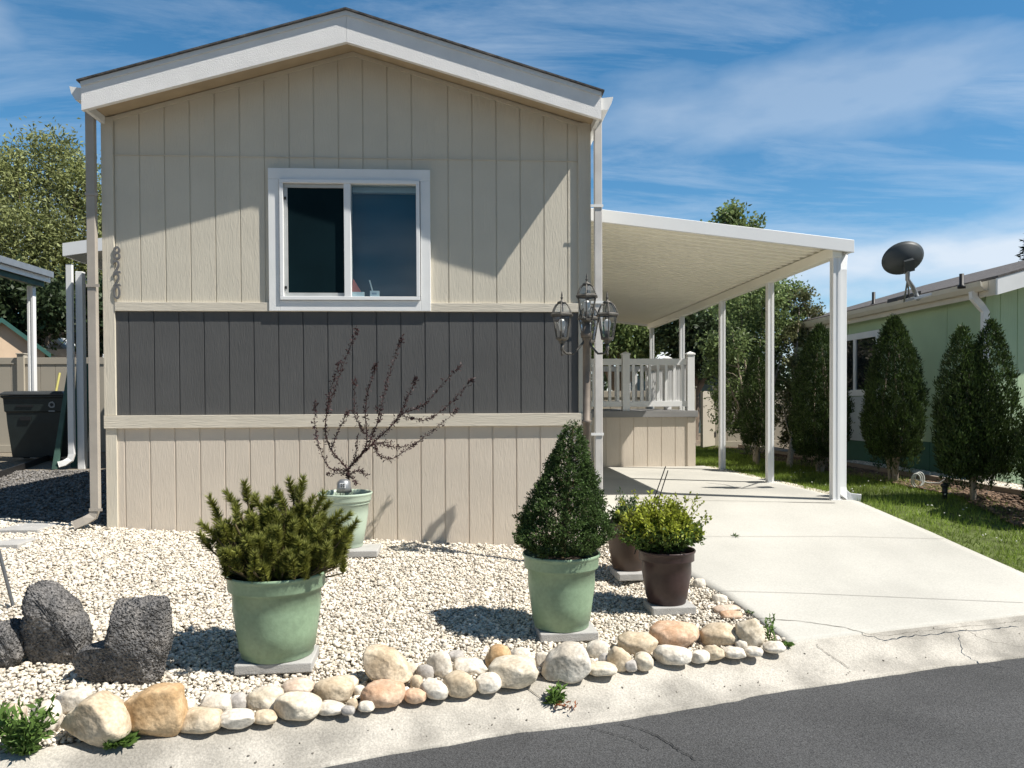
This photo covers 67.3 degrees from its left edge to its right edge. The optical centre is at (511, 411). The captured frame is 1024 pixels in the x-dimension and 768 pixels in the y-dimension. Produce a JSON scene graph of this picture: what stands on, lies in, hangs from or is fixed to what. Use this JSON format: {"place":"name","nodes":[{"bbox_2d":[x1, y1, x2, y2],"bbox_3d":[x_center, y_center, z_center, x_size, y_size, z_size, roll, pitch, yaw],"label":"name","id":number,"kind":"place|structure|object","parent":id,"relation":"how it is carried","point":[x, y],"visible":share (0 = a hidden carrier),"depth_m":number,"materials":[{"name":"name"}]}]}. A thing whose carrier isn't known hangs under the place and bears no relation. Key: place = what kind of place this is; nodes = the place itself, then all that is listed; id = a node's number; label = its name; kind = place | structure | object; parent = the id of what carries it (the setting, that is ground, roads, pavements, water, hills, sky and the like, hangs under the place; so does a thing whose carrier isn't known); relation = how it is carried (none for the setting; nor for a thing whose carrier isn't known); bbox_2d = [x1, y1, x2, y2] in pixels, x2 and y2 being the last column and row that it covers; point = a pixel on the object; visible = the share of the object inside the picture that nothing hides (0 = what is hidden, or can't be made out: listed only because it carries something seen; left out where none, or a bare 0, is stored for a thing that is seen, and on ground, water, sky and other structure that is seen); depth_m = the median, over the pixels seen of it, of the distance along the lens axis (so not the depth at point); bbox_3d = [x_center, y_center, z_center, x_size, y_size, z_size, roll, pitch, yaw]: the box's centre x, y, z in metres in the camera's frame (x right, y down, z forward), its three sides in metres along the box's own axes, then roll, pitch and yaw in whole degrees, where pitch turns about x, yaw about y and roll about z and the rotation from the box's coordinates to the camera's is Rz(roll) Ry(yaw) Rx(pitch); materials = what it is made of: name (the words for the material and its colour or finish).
{"place":"outdoors","nodes":[
{"label":"outdoors","id":0,"kind":"place"},
{"bbox_2d":[0,469,106,525],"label":"side yard gravel","id":1,"kind":"structure","parent":0,"point":[14,491],"depth_m":8.25,"materials":[{"name":"gravel"}]},
{"bbox_2d":[46,338,103,357],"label":"garden shed","id":2,"kind":"structure","parent":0,"point":[60,351],"depth_m":21.81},
{"bbox_2d":[0,0,1023,390],"label":"sky","id":3,"kind":"structure","parent":0,"point":[878,125],"materials":[{"name":"blue"}]},
{"bbox_2d":[325,658,1023,767],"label":"road","id":4,"kind":"structure","parent":0,"point":[968,716],"depth_m":3.44,"materials":[{"name":"asphalt"}]},
{"bbox_2d":[0,615,1023,767],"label":"kerb","id":5,"kind":"structure","parent":4,"relation":"on","point":[334,740],"depth_m":3.64,"materials":[{"name":"concrete"}]},
{"bbox_2d":[0,694,58,755],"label":"weed","id":6,"kind":"object","parent":5,"relation":"on","point":[23,736],"visible":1,"depth_m":3.00,"materials":[{"name":"green plant"}]},
{"bbox_2d":[60,690,131,747],"bbox_3d":[-1.689,1.256,3.159,0.279,0.215,0.194,0,1,14],"label":"river rock","id":7,"kind":"object","parent":5,"relation":"on","point":[96,719],"visible":0.95,"depth_m":3.08,"materials":[{"name":"stone"}]},
{"bbox_2d":[102,730,140,750],"bbox_3d":[-1.606,1.305,3.125,0.196,0.131,0.168,0,1,39],"label":"weed","id":8,"kind":"object","parent":5,"relation":"on","point":[130,739],"visible":0.48,"depth_m":3.10,"materials":[{"name":"green plant"}]},
{"bbox_2d":[124,682,187,736],"bbox_3d":[-1.496,1.254,3.232,0.256,0.219,0.181,0,1,-3],"label":"river rock","id":9,"kind":"object","parent":5,"relation":"on","point":[159,710],"visible":0.9,"depth_m":3.17,"materials":[{"name":"stone"}]},
{"bbox_2d":[180,706,222,733],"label":"river rock","id":10,"kind":"object","parent":5,"relation":"on","point":[200,720],"visible":0.9,"depth_m":3.20,"materials":[{"name":"stone"}]},
{"bbox_2d":[220,708,254,728],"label":"river rock","id":11,"kind":"object","parent":5,"relation":"on","point":[237,718],"visible":0.97,"depth_m":3.24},
{"bbox_2d":[254,709,277,724],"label":"river rock","id":12,"kind":"object","parent":5,"relation":"on","point":[266,717],"visible":0.92,"depth_m":3.29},
{"bbox_2d":[273,691,322,720],"bbox_3d":[-0.942,1.294,3.386,0.208,0.110,0.167,0,1,-3],"label":"river rock","id":13,"kind":"object","parent":5,"relation":"on","point":[298,706],"visible":1,"depth_m":3.33,"materials":[{"name":"stone"}]},
{"bbox_2d":[319,700,344,715],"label":"river rock","id":14,"kind":"object","parent":5,"relation":"on","point":[330,707],"visible":0.86,"depth_m":3.38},
{"bbox_2d":[360,679,405,707],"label":"river rock","id":15,"kind":"object","parent":5,"relation":"on","point":[384,693],"visible":0.94,"depth_m":3.47,"materials":[{"name":"stone"}]},
{"bbox_2d":[404,688,426,703],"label":"river rock","id":16,"kind":"object","parent":5,"relation":"on","point":[415,695],"visible":1,"depth_m":3.51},
{"bbox_2d":[420,677,448,699],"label":"river rock","id":17,"kind":"object","parent":5,"relation":"on","point":[434,689],"visible":0.96,"depth_m":3.54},
{"bbox_2d":[443,670,476,697],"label":"river rock","id":18,"kind":"object","parent":5,"relation":"on","point":[459,683],"visible":0.96,"depth_m":3.58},
{"bbox_2d":[475,672,501,693],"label":"river rock","id":19,"kind":"object","parent":5,"relation":"on","point":[488,682],"visible":0.98,"depth_m":3.63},
{"bbox_2d":[488,655,538,688],"bbox_3d":[0.006,1.271,3.756,0.254,0.138,0.204,0,1,-3],"label":"river rock","id":20,"kind":"object","parent":5,"relation":"on","point":[516,671],"visible":0.86,"depth_m":3.69,"materials":[{"name":"stone"}]},
{"bbox_2d":[541,680,577,710],"bbox_3d":[0.231,1.349,3.671,0.176,0.134,0.137,0,1,18],"label":"weed","id":21,"kind":"object","parent":5,"relation":"on","point":[557,694],"visible":1,"depth_m":3.67,"materials":[{"name":"green plant"}]},
{"bbox_2d":[542,641,591,682],"bbox_3d":[0.271,1.246,3.849,0.250,0.190,0.178,0,1,-3],"label":"river rock","id":22,"kind":"object","parent":5,"relation":"on","point":[567,661],"visible":1,"depth_m":3.77,"materials":[{"name":"stone"}]},
{"bbox_2d":[589,661,617,675],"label":"river rock","id":23,"kind":"object","parent":5,"relation":"on","point":[602,668],"visible":0.81,"depth_m":3.83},
{"bbox_2d":[607,646,630,671],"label":"river rock","id":24,"kind":"object","parent":5,"relation":"on","point":[619,657],"visible":0.88,"depth_m":3.92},
{"bbox_2d":[633,651,653,670],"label":"river rock","id":25,"kind":"object","parent":5,"relation":"on","point":[644,660],"visible":0.89,"depth_m":3.92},
{"bbox_2d":[653,645,691,664],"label":"river rock","id":26,"kind":"object","parent":5,"relation":"on","point":[670,655],"visible":1,"depth_m":3.99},
{"bbox_2d":[691,649,709,663],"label":"river rock","id":27,"kind":"object","parent":5,"relation":"on","point":[699,656],"visible":0.91,"depth_m":4.04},
{"bbox_2d":[702,645,724,660],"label":"river rock","id":28,"kind":"object","parent":5,"relation":"on","point":[716,652],"visible":0.8,"depth_m":4.07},
{"bbox_2d":[722,646,745,658],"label":"river rock","id":29,"kind":"object","parent":5,"relation":"on","point":[731,652],"visible":0.93,"depth_m":4.09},
{"bbox_2d":[743,646,762,656],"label":"river rock","id":30,"kind":"object","parent":5,"relation":"on","point":[753,651],"visible":0.91,"depth_m":4.12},
{"bbox_2d":[763,641,785,653],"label":"river rock","id":31,"kind":"object","parent":5,"relation":"on","point":[776,647],"visible":1,"depth_m":4.18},
{"bbox_2d":[631,352,751,432],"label":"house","id":32,"kind":"structure","parent":0,"point":[705,387],"depth_m":25.04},
{"bbox_2d":[696,433,787,448],"bbox_3d":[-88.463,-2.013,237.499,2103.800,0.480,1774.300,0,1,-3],"label":"ground","id":33,"kind":"structure","parent":0,"point":[698,442],"depth_m":19.58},
{"bbox_2d":[0,317,50,357],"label":"garden shed","id":34,"kind":"structure","parent":33,"relation":"on","point":[13,340],"depth_m":18.87,"materials":[{"name":"paint"}]},
{"bbox_2d":[0,251,75,357],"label":"dark tree","id":35,"kind":"object","parent":33,"relation":"on","point":[13,302],"visible":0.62,"depth_m":19.86,"materials":[{"name":"green plant"}]},
{"bbox_2d":[0,116,102,346],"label":"tall tree","id":36,"kind":"object","parent":33,"relation":"on","point":[34,242],"visible":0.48,"depth_m":23.48,"materials":[{"name":"green plant"}]},
{"bbox_2d":[0,353,105,451],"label":"vinyl fence","id":37,"kind":"object","parent":33,"relation":"on","point":[13,374],"visible":0.13,"depth_m":15.03,"materials":[{"name":"plastic"}]},
{"bbox_2d":[45,263,103,356],"bbox_3d":[-11.675,-1.684,21.369,3.422,5.146,2.337,0,1,-3],"label":"dark tree","id":38,"kind":"object","parent":33,"relation":"on","point":[100,291],"visible":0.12,"depth_m":20.92,"materials":[{"name":"green plant"}]},
{"bbox_2d":[69,7,612,546],"bbox_3d":[-1.826,-1.036,13.840,4.354,4.454,15.722,0,1,-3],"label":"manufactured home","id":39,"kind":"object","parent":33,"relation":"on","point":[269,193],"visible":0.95,"depth_m":6.34,"materials":[{"name":"beige paint"}]},
{"bbox_2d":[268,168,430,310],"bbox_3d":[-1.339,-1.416,6.402,1.319,1.167,0.185,0,1,-3],"label":"window","id":40,"kind":"structure","parent":39,"relation":"in","point":[328,229],"depth_m":6.34,"materials":[{"name":"white paint"}]},
{"bbox_2d":[0,452,781,752],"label":"gravel bedding","id":41,"kind":"object","parent":33,"relation":"on","point":[7,460],"visible":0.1,"depth_m":5.51,"materials":[{"name":"gravel"}]},
{"bbox_2d":[0,549,14,607],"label":"steel rod","id":42,"kind":"object","parent":41,"relation":"on","point":[7,584],"visible":1,"depth_m":4.51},
{"bbox_2d":[0,536,38,548],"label":"stepping slab","id":43,"kind":"object","parent":41,"relation":"on","point":[12,543],"depth_m":5.70,"materials":[{"name":"concrete"}]},
{"bbox_2d":[0,455,52,477],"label":"black rail","id":44,"kind":"object","parent":41,"relation":"on","point":[22,466],"visible":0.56,"depth_m":11.45,"materials":[{"name":"plastic"}]},
{"bbox_2d":[0,255,53,457],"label":"neighbour carport","id":45,"kind":"object","parent":41,"relation":"on","point":[19,271],"visible":0.79,"depth_m":13.63,"materials":[{"name":"white metal"}]},
{"bbox_2d":[0,523,59,533],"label":"stepping slab","id":46,"kind":"object","parent":41,"relation":"on","point":[23,528],"depth_m":6.14,"materials":[{"name":"concrete"}]},
{"bbox_2d":[0,391,67,458],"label":"rubbish bin","id":47,"kind":"object","parent":41,"relation":"on","point":[33,417],"visible":0.69,"depth_m":12.89,"materials":[{"name":"black plastic"}]},
{"bbox_2d":[52,363,88,468],"bbox_3d":[-6.635,0.038,11.628,0.274,1.600,0.674,0,1,11],"label":"folded table","id":48,"kind":"object","parent":41,"relation":"on","point":[58,447],"visible":0.46,"depth_m":11.57,"materials":[{"name":"plastic"}]},
{"bbox_2d":[58,238,102,468],"bbox_3d":[-5.344,-0.976,14.155,3.096,3.586,7.030,0,1,-3],"label":"side awning","id":49,"kind":"object","parent":41,"relation":"on","point":[76,250],"visible":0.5,"depth_m":11.43,"materials":[{"name":"white plastic"}]},
{"bbox_2d":[281,677,314,692],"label":"river rock","id":50,"kind":"object","parent":41,"relation":"on","point":[303,684],"visible":0.62,"depth_m":3.53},
{"bbox_2d":[0,517,784,753],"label":"white gravel","id":51,"kind":"structure","parent":41,"relation":"on","point":[415,616],"depth_m":4.84,"materials":[{"name":"gravel"}]},
{"bbox_2d":[0,618,25,668],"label":"lava boulder","id":52,"kind":"object","parent":51,"relation":"on","point":[12,652],"visible":0.77,"depth_m":3.74,"materials":[{"name":"stone"}]},
{"bbox_2d":[29,699,62,735],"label":"river rock","id":53,"kind":"object","parent":51,"relation":"on","point":[57,708],"visible":0.48,"depth_m":3.18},
{"bbox_2d":[20,580,93,664],"bbox_3d":[-2.287,1.061,3.876,0.296,0.434,0.274,0,1,-3],"label":"lava boulder","id":54,"kind":"object","parent":51,"relation":"on","point":[55,625],"visible":0.93,"depth_m":3.79,"materials":[{"name":"stone"}]},
{"bbox_2d":[55,686,93,713],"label":"river rock","id":55,"kind":"object","parent":51,"relation":"on","point":[69,700],"visible":0.61,"depth_m":3.33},
{"bbox_2d":[72,595,173,686],"bbox_3d":[-1.848,1.096,3.661,0.458,0.440,0.203,0,1,-3],"label":"lava boulder","id":56,"kind":"object","parent":51,"relation":"on","point":[134,646],"visible":1,"depth_m":3.59,"materials":[{"name":"stone"}]},
{"bbox_2d":[199,692,231,711],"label":"river rock","id":57,"kind":"object","parent":51,"relation":"on","point":[221,701],"visible":0.62,"depth_m":3.35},
{"bbox_2d":[230,692,246,707],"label":"river rock","id":58,"kind":"object","parent":51,"relation":"on","point":[238,699],"visible":0.56,"depth_m":3.38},
{"bbox_2d":[246,685,283,710],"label":"river rock","id":59,"kind":"object","parent":51,"relation":"on","point":[262,697],"visible":0.74,"depth_m":3.39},
{"bbox_2d":[234,645,318,674],"bbox_3d":[-1.184,1.255,3.896,0.370,0.050,0.280,0,1,-6],"label":"concrete paver","id":60,"kind":"object","parent":51,"relation":"on","point":[302,665],"visible":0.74,"depth_m":3.76,"materials":[{"name":"concrete"}]},
{"bbox_2d":[195,472,361,663],"bbox_3d":[-1.173,0.764,3.909,0.857,0.929,0.672,0,1,-3],"label":"potted pine","id":61,"kind":"object","parent":60,"relation":"on","point":[278,561],"visible":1,"depth_m":3.77,"materials":[{"name":"plant"}]},
{"bbox_2d":[313,676,353,702],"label":"river rock","id":62,"kind":"object","parent":51,"relation":"on","point":[339,688],"visible":0.86,"depth_m":3.48,"materials":[{"name":"stone"}]},
{"bbox_2d":[346,544,380,557],"bbox_3d":[-1.202,1.077,5.976,0.340,0.050,0.300,0,1,-3],"label":"concrete paver","id":63,"kind":"object","parent":51,"relation":"on","point":[369,550],"visible":0.53,"depth_m":5.84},
{"bbox_2d":[311,325,475,548],"bbox_3d":[-0.916,0.185,6.039,1.277,1.727,0.424,0,1,-3],"label":"potted plum shrub","id":64,"kind":"object","parent":63,"relation":"on","point":[357,501],"visible":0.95,"depth_m":5.97,"materials":[{"name":"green plant"}]},
{"bbox_2d":[336,479,351,492],"bbox_3d":[-1.290,0.565,5.897,0.120,0.100,0.128,0,1,-3],"label":"ball","id":65,"kind":"object","parent":64,"relation":"attached to","point":[343,485],"visible":1,"depth_m":5.86,"materials":[{"name":"metal"}]},
{"bbox_2d":[363,644,412,682],"bbox_3d":[-0.596,1.215,3.714,0.234,0.172,0.195,0,1,-3],"label":"river rock","id":66,"kind":"object","parent":51,"relation":"on","point":[381,661],"visible":0.91,"depth_m":3.65,"materials":[{"name":"stone"}]},
{"bbox_2d":[416,664,433,678],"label":"river rock","id":67,"kind":"object","parent":51,"relation":"on","point":[425,671],"visible":0.7,"depth_m":3.76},
{"bbox_2d":[426,651,452,679],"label":"river rock","id":68,"kind":"object","parent":51,"relation":"on","point":[439,662],"visible":0.77,"depth_m":3.77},
{"bbox_2d":[485,644,510,670],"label":"river rock","id":69,"kind":"object","parent":51,"relation":"on","point":[496,650],"visible":0.46,"depth_m":3.84,"materials":[{"name":"stone"}]},
{"bbox_2d":[534,621,598,642],"bbox_3d":[0.307,1.253,4.401,0.330,0.050,0.250,0,1,-6],"label":"concrete paver","id":70,"kind":"object","parent":51,"relation":"on","point":[590,632],"visible":0.66,"depth_m":4.28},
{"bbox_2d":[512,419,620,632],"bbox_3d":[0.298,0.633,4.417,0.621,1.187,0.618,0,1,-3],"label":"potted cone shrub","id":71,"kind":"object","parent":70,"relation":"on","point":[561,576],"visible":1,"depth_m":4.28,"materials":[{"name":"plant"}]},
{"bbox_2d":[551,274,618,512],"bbox_3d":[0.532,0.080,5.847,0.507,2.251,0.444,0,1,-3],"label":"lamp post","id":72,"kind":"object","parent":51,"relation":"on","point":[585,320],"visible":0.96,"depth_m":5.76,"materials":[{"name":"grey metal"}]},
{"bbox_2d":[586,639,607,657],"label":"river rock","id":73,"kind":"object","parent":51,"relation":"on","point":[596,648],"visible":0.71,"depth_m":4.05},
{"bbox_2d":[610,566,642,580],"bbox_3d":[0.881,1.154,5.518,0.300,0.050,0.280,0,1,-6],"label":"concrete paver","id":74,"kind":"object","parent":51,"relation":"on","point":[627,576],"visible":0.5,"depth_m":5.38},
{"bbox_2d":[607,487,644,571],"bbox_3d":[0.853,0.833,5.550,0.367,0.589,0.363,0,1,-3],"label":"potted shrub","id":75,"kind":"object","parent":74,"relation":"on","point":[624,557],"visible":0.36,"depth_m":5.45,"materials":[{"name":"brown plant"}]},
{"bbox_2d":[617,631,658,656],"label":"river rock","id":76,"kind":"object","parent":51,"relation":"on","point":[631,642],"visible":0.79,"depth_m":4.12,"materials":[{"name":"stone"}]},
{"bbox_2d":[643,599,695,615],"bbox_3d":[0.996,1.234,4.869,0.280,0.050,0.220,0,1,-6],"label":"concrete paver","id":77,"kind":"object","parent":51,"relation":"on","point":[687,607],"visible":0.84,"depth_m":4.77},
{"bbox_2d":[614,489,711,605],"bbox_3d":[0.957,0.850,4.892,0.648,0.715,0.500,0,1,-3],"label":"potted lime bush","id":78,"kind":"object","parent":77,"relation":"on","point":[664,536],"visible":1,"depth_m":4.78,"materials":[{"name":"green plant"}]},
{"bbox_2d":[649,620,698,647],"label":"river rock","id":79,"kind":"object","parent":51,"relation":"on","point":[676,633],"visible":0.8,"depth_m":4.20,"materials":[{"name":"stone"}]},
{"bbox_2d":[699,622,738,646],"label":"river rock","id":80,"kind":"object","parent":51,"relation":"on","point":[718,634],"visible":0.94,"depth_m":4.26,"materials":[{"name":"stone"}]},
{"bbox_2d":[719,610,742,619],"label":"river rock","id":81,"kind":"object","parent":51,"relation":"on","point":[731,614],"visible":0.98,"depth_m":4.70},
{"bbox_2d":[453,657,487,676],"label":"river rock","id":82,"kind":"object","parent":41,"relation":"on","point":[473,666],"visible":0.71,"depth_m":3.82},
{"bbox_2d":[735,618,764,646],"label":"river rock","id":83,"kind":"object","parent":41,"relation":"on","point":[750,632],"visible":0.83,"depth_m":4.25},
{"bbox_2d":[591,321,665,390],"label":"tree","id":84,"kind":"object","parent":33,"relation":"on","point":[633,340],"visible":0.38,"depth_m":20.88,"materials":[{"name":"green plant"}]},
{"bbox_2d":[648,305,742,439],"bbox_3d":[5.003,-1.079,20.423,2.878,3.848,2.317,0,1,-3],"label":"dark tree","id":85,"kind":"object","parent":33,"relation":"on","point":[695,325],"visible":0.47,"depth_m":19.93,"materials":[{"name":"green plant"}]},
{"bbox_2d":[699,197,802,388],"bbox_3d":[6.451,-2.755,22.268,3.900,7.060,3.446,-1,1,-42],"label":"tall tree","id":86,"kind":"object","parent":33,"relation":"on","point":[729,214],"visible":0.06,"depth_m":22.09,"materials":[{"name":"green plant"}]},
{"bbox_2d":[737,446,1022,485],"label":"side gravel","id":87,"kind":"structure","parent":33,"relation":"on","point":[781,449],"depth_m":13.73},
{"bbox_2d":[788,260,1023,483],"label":"green house","id":88,"kind":"structure","parent":87,"relation":"on","point":[972,301],"depth_m":9.59,"materials":[{"name":"paint"}]},
{"bbox_2d":[847,330,880,440],"bbox_3d":[5.108,-0.372,11.460,0.040,1.584,1.396,0,1,-3],"label":"window","id":89,"kind":"structure","parent":88,"relation":"in","point":[859,345],"depth_m":11.34,"materials":[{"name":"glass"}]},
{"bbox_2d":[881,241,931,302],"bbox_3d":[4.144,-1.426,8.039,0.443,0.580,0.952,0,1,30],"label":"satellite dish","id":90,"kind":"object","parent":88,"relation":"on","point":[905,258],"visible":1,"depth_m":7.70,"materials":[{"name":"metal"}]},
{"bbox_2d":[846,460,1023,489],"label":"side gravel stones","id":91,"kind":"object","parent":87,"relation":"on","point":[1014,486],"visible":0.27,"depth_m":9.31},
{"bbox_2d":[593,466,1023,646],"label":"driveway","id":92,"kind":"structure","parent":0,"point":[802,564],"depth_m":5.74,"materials":[{"name":"concrete"}]},
{"bbox_2d":[591,351,697,466],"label":"deck","id":93,"kind":"structure","parent":92,"relation":"on","point":[648,436],"depth_m":10.97,"materials":[{"name":"beige paint"}]},
{"bbox_2d":[591,208,861,501],"bbox_3d":[1.746,-0.562,10.870,2.681,2.746,7.546,0,1,-3],"label":"carport","id":94,"kind":"object","parent":92,"relation":"on","point":[657,271],"visible":0.68,"depth_m":8.31,"materials":[{"name":"white metal"}]},
{"bbox_2d":[695,445,1023,572],"bbox_3d":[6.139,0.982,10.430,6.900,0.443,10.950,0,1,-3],"label":"lawn","id":95,"kind":"structure","parent":0,"point":[988,538],"depth_m":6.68,"materials":[{"name":"plant"}]},
{"bbox_2d":[591,387,696,445],"bbox_3d":[1.955,0.144,15.550,3.573,1.306,0.166,0,1,-3],"label":"vinyl fence","id":96,"kind":"object","parent":95,"relation":"on","point":[613,397],"visible":0.11,"depth_m":15.54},
{"bbox_2d":[712,386,790,447],"bbox_3d":[7.535,0.120,15.486,7.096,1.306,0.166,0,1,-3],"label":"vinyl fence","id":97,"kind":"object","parent":95,"relation":"on","point":[731,441],"visible":0.03,"depth_m":15.28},
{"bbox_2d":[700,391,715,446],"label":"fence gate","id":98,"kind":"structure","parent":97,"relation":"attached to","point":[707,437],"depth_m":14.76,"materials":[{"name":"beige plastic"}]},
{"bbox_2d":[694,275,809,460],"bbox_3d":[4.076,-0.836,13.031,2.566,3.514,1.713,-1,1,-42],"label":"young tree","id":99,"kind":"object","parent":95,"relation":"on","point":[751,335],"visible":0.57,"depth_m":12.79,"materials":[{"name":"green plant"}]},
{"bbox_2d":[736,345,775,465],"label":"columnar evergreen","id":100,"kind":"object","parent":95,"relation":"on","point":[758,423],"visible":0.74,"depth_m":10.98,"materials":[{"name":"green plant"}]},
{"bbox_2d":[707,466,841,497],"bbox_3d":[3.033,0.811,9.215,0.211,0.036,3.631,0,1,-7],"label":"border grit","id":101,"kind":"object","parent":95,"relation":"on","point":[791,484],"visible":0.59,"depth_m":8.82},
{"bbox_2d":[774,285,825,466],"bbox_3d":[4.383,-0.613,11.975,0.846,3.088,3.208,0,1,25],"label":"young tree","id":102,"kind":"object","parent":95,"relation":"on","point":[797,339],"visible":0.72,"depth_m":12.60,"materials":[{"name":"green plant"}]},
{"bbox_2d":[786,322,855,472],"bbox_3d":[4.004,-0.168,9.972,0.864,2.000,0.890,0,1,-3],"label":"columnar evergreen","id":103,"kind":"object","parent":95,"relation":"on","point":[799,423],"visible":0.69,"depth_m":9.81,"materials":[{"name":"green plant"}]},
{"bbox_2d":[715,447,1023,527],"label":"mulch bed","id":104,"kind":"object","parent":95,"relation":"on","point":[1020,505],"visible":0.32,"depth_m":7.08,"materials":[{"name":"wood"}]},
{"bbox_2d":[738,444,1023,497],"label":"timber edging","id":105,"kind":"object","parent":95,"relation":"on","point":[1013,491],"visible":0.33,"depth_m":9.04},
{"bbox_2d":[858,313,930,479],"bbox_3d":[4.329,-0.145,8.703,0.744,1.972,0.785,0,1,-3],"label":"columnar evergreen","id":106,"kind":"object","parent":95,"relation":"on","point":[906,424],"visible":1,"depth_m":8.53,"materials":[{"name":"green plant"}]},
{"bbox_2d":[928,313,1023,499],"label":"columnar evergreen","id":107,"kind":"object","parent":95,"relation":"on","point":[974,446],"visible":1,"depth_m":7.04,"materials":[{"name":"green plant"}]},
{"bbox_2d":[1011,414,1023,499],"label":"columnar evergreen","id":108,"kind":"object","parent":95,"relation":"on","point":[1019,458],"visible":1,"depth_m":6.73,"materials":[{"name":"green plant"}]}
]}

